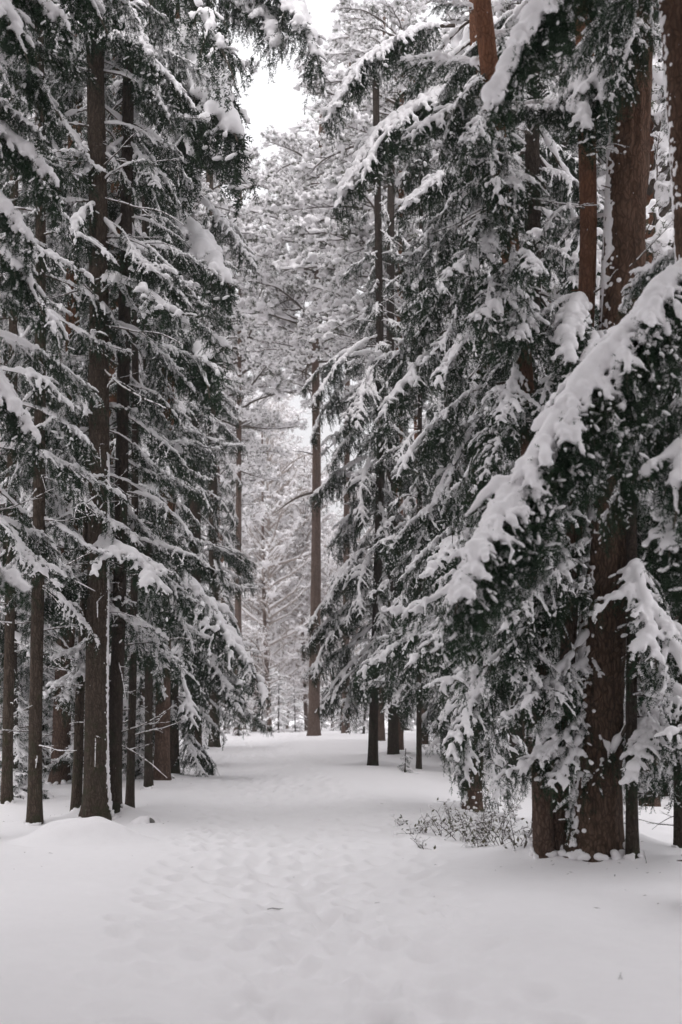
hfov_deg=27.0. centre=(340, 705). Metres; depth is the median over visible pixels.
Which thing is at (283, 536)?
broadleaf tree
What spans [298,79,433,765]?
spruce tree
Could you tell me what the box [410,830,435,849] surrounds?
undergrowth shrub
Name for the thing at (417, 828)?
undergrowth shrub
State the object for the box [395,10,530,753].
pine tree
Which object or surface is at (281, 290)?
pine tree
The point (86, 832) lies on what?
snow covered rock
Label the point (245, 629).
broadleaf tree
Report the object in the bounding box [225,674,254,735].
young spruce
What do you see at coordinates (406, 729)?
spruce tree
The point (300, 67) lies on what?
pine tree
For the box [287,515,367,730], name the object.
broadleaf tree
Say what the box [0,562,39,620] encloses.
spruce tree
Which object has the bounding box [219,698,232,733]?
young spruce
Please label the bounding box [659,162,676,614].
spruce tree
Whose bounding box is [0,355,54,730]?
spruce tree
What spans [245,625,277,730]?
young spruce
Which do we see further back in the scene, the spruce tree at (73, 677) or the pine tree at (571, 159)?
the pine tree at (571, 159)
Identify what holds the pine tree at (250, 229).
on the snow ground
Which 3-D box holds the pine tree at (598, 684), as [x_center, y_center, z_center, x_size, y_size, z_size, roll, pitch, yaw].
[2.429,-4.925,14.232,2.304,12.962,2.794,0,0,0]
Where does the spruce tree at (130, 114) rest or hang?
on the snow ground
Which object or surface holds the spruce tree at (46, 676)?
on the snow ground
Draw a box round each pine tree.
[29,0,110,395]
[83,5,244,760]
[107,15,268,505]
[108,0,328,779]
[157,21,261,739]
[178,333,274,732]
[181,171,331,734]
[183,186,285,729]
[201,394,273,587]
[225,108,390,735]
[262,0,392,732]
[271,0,449,740]
[272,0,460,749]
[329,65,442,743]
[378,0,596,858]
[385,412,437,697]
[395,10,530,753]
[407,0,604,798]
[412,0,681,906]
[477,3,672,852]
[480,0,679,861]
[521,0,679,806]
[560,145,671,306]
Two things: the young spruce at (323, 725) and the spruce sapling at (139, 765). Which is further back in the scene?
the young spruce at (323, 725)
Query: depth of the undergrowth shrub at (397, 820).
18.23 m
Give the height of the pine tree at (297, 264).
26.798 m
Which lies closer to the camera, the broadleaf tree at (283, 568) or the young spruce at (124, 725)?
the young spruce at (124, 725)
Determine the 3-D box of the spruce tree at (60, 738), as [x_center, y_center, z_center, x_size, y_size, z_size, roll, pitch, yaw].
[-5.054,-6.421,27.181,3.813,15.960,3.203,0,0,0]
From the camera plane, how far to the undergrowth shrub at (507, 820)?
15.70 m
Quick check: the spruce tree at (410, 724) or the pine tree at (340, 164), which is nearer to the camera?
the pine tree at (340, 164)
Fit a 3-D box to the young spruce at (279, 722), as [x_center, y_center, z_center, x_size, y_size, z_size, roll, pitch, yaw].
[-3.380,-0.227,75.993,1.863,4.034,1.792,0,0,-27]
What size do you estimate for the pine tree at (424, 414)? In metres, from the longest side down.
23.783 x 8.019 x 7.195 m
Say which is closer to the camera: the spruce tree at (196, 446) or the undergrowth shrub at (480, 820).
the undergrowth shrub at (480, 820)
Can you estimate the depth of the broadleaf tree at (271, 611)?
101.39 m
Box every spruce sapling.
[0,688,53,799]
[42,698,84,779]
[122,695,174,778]
[396,748,418,773]
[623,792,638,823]
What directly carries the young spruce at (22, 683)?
on the snow ground
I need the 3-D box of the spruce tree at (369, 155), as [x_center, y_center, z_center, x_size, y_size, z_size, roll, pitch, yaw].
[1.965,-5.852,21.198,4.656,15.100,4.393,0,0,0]
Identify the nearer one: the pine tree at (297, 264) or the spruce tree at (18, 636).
the spruce tree at (18, 636)
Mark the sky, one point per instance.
(279, 104)
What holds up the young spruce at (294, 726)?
on the snow ground
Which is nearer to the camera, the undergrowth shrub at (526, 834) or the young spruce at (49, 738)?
the undergrowth shrub at (526, 834)
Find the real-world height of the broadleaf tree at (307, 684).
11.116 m
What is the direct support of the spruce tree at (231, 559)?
on the snow ground
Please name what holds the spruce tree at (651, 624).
on the snow ground
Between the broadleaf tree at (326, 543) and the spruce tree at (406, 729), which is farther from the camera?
the spruce tree at (406, 729)
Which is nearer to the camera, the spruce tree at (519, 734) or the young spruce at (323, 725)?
the spruce tree at (519, 734)
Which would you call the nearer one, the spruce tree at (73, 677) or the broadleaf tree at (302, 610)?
the spruce tree at (73, 677)
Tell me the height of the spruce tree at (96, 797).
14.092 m
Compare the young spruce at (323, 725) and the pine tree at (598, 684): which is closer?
the pine tree at (598, 684)
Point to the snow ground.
(298, 828)
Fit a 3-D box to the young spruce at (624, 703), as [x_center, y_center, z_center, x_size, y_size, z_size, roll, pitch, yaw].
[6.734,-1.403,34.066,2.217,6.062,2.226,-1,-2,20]
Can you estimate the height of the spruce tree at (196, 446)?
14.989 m
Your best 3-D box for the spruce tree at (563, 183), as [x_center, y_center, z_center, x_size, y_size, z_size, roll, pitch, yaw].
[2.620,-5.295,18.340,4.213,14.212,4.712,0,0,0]
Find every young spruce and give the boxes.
[0,506,52,777]
[0,548,74,770]
[0,604,54,772]
[42,631,123,771]
[122,576,155,768]
[123,578,190,752]
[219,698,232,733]
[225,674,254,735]
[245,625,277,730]
[264,672,294,732]
[281,686,306,732]
[320,686,330,730]
[327,669,356,730]
[342,583,387,733]
[483,697,510,753]
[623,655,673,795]
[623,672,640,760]
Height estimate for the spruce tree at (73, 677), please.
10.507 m
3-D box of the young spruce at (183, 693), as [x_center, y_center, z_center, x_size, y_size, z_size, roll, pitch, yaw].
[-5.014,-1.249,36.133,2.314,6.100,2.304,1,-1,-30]
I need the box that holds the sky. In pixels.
[85,0,639,709]
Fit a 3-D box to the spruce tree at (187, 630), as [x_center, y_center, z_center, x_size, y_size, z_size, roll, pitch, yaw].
[-3.418,-4.607,21.887,3.342,12.588,2.845,0,0,0]
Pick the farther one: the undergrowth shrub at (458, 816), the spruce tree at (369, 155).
the spruce tree at (369, 155)
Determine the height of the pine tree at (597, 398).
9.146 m
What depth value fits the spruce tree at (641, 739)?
13.94 m
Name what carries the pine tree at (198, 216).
on the snow ground
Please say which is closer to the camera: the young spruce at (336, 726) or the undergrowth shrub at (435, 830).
the undergrowth shrub at (435, 830)
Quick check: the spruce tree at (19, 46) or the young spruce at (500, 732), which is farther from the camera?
the young spruce at (500, 732)
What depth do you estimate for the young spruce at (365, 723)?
59.87 m
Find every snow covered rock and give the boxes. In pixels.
[0,816,188,846]
[130,816,160,823]
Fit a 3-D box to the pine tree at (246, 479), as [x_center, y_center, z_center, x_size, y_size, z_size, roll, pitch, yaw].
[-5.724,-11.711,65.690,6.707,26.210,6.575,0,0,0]
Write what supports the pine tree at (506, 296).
on the snow ground
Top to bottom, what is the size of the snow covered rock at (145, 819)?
0.235 m
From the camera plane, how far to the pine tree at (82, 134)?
33.48 m
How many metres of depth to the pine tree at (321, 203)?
43.15 m
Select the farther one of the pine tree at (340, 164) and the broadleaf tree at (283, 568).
the broadleaf tree at (283, 568)
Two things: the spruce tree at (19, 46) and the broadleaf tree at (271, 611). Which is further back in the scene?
the broadleaf tree at (271, 611)
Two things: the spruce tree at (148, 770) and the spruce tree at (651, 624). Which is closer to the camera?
the spruce tree at (651, 624)
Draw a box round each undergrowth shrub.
[390,813,411,826]
[393,816,439,834]
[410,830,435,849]
[418,804,467,837]
[423,800,492,841]
[437,798,472,827]
[453,788,505,841]
[454,815,495,847]
[469,797,530,845]
[472,791,521,832]
[497,821,531,850]
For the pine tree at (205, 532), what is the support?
on the snow ground
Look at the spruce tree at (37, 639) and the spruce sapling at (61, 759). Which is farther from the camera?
the spruce sapling at (61, 759)
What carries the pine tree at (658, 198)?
on the snow ground
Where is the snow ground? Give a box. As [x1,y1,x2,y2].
[0,710,681,1023]
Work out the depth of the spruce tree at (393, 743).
40.47 m
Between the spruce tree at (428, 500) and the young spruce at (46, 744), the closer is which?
the young spruce at (46, 744)
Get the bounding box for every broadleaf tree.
[204,392,336,731]
[208,510,280,729]
[228,394,340,731]
[232,441,358,730]
[254,504,342,728]
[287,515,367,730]
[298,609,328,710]
[320,467,410,728]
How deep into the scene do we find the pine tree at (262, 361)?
61.91 m
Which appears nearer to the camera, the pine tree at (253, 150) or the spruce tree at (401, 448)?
the spruce tree at (401, 448)
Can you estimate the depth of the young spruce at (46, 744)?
30.67 m
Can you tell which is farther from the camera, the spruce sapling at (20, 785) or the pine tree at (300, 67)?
the pine tree at (300, 67)
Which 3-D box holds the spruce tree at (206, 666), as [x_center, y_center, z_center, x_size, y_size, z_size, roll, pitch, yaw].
[-3.299,-6.912,29.852,3.853,17.978,3.718,0,0,0]
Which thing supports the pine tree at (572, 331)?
on the snow ground
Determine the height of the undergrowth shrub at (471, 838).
0.462 m
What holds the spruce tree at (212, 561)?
on the snow ground
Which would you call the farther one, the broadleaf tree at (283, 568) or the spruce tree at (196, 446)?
the broadleaf tree at (283, 568)
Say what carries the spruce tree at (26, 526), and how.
on the snow ground
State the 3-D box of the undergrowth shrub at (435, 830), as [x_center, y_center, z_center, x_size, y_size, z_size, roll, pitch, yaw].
[1.217,1.415,16.914,0.607,0.488,0.433,0,0,0]
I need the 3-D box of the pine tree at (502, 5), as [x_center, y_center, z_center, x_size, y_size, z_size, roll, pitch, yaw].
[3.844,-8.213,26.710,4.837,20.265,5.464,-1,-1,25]
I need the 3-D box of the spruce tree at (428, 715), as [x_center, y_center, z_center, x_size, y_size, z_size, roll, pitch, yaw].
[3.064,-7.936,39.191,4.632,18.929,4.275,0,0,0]
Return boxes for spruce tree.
[0,0,82,771]
[0,0,136,825]
[0,0,155,481]
[0,4,131,713]
[0,10,111,768]
[0,31,111,803]
[0,32,161,784]
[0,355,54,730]
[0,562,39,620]
[3,0,207,820]
[5,292,138,811]
[17,45,222,807]
[18,0,229,813]
[44,0,225,722]
[106,27,215,787]
[122,11,271,776]
[176,164,260,762]
[179,169,273,749]
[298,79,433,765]
[316,0,603,822]
[330,164,433,754]
[352,165,467,768]
[373,69,463,758]
[384,471,430,730]
[385,0,660,833]
[385,483,416,730]
[408,396,440,724]
[411,2,580,771]
[423,371,510,701]
[522,69,681,848]
[550,393,681,859]
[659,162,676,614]
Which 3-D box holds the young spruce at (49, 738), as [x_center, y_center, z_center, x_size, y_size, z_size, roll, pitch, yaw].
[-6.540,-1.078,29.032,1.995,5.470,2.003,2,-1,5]
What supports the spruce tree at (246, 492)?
on the snow ground
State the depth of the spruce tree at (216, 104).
24.57 m
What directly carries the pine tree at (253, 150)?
on the snow ground
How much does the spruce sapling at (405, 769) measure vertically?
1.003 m
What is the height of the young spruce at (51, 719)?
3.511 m
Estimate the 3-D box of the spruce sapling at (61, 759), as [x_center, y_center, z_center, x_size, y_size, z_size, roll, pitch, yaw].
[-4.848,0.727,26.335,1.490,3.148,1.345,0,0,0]

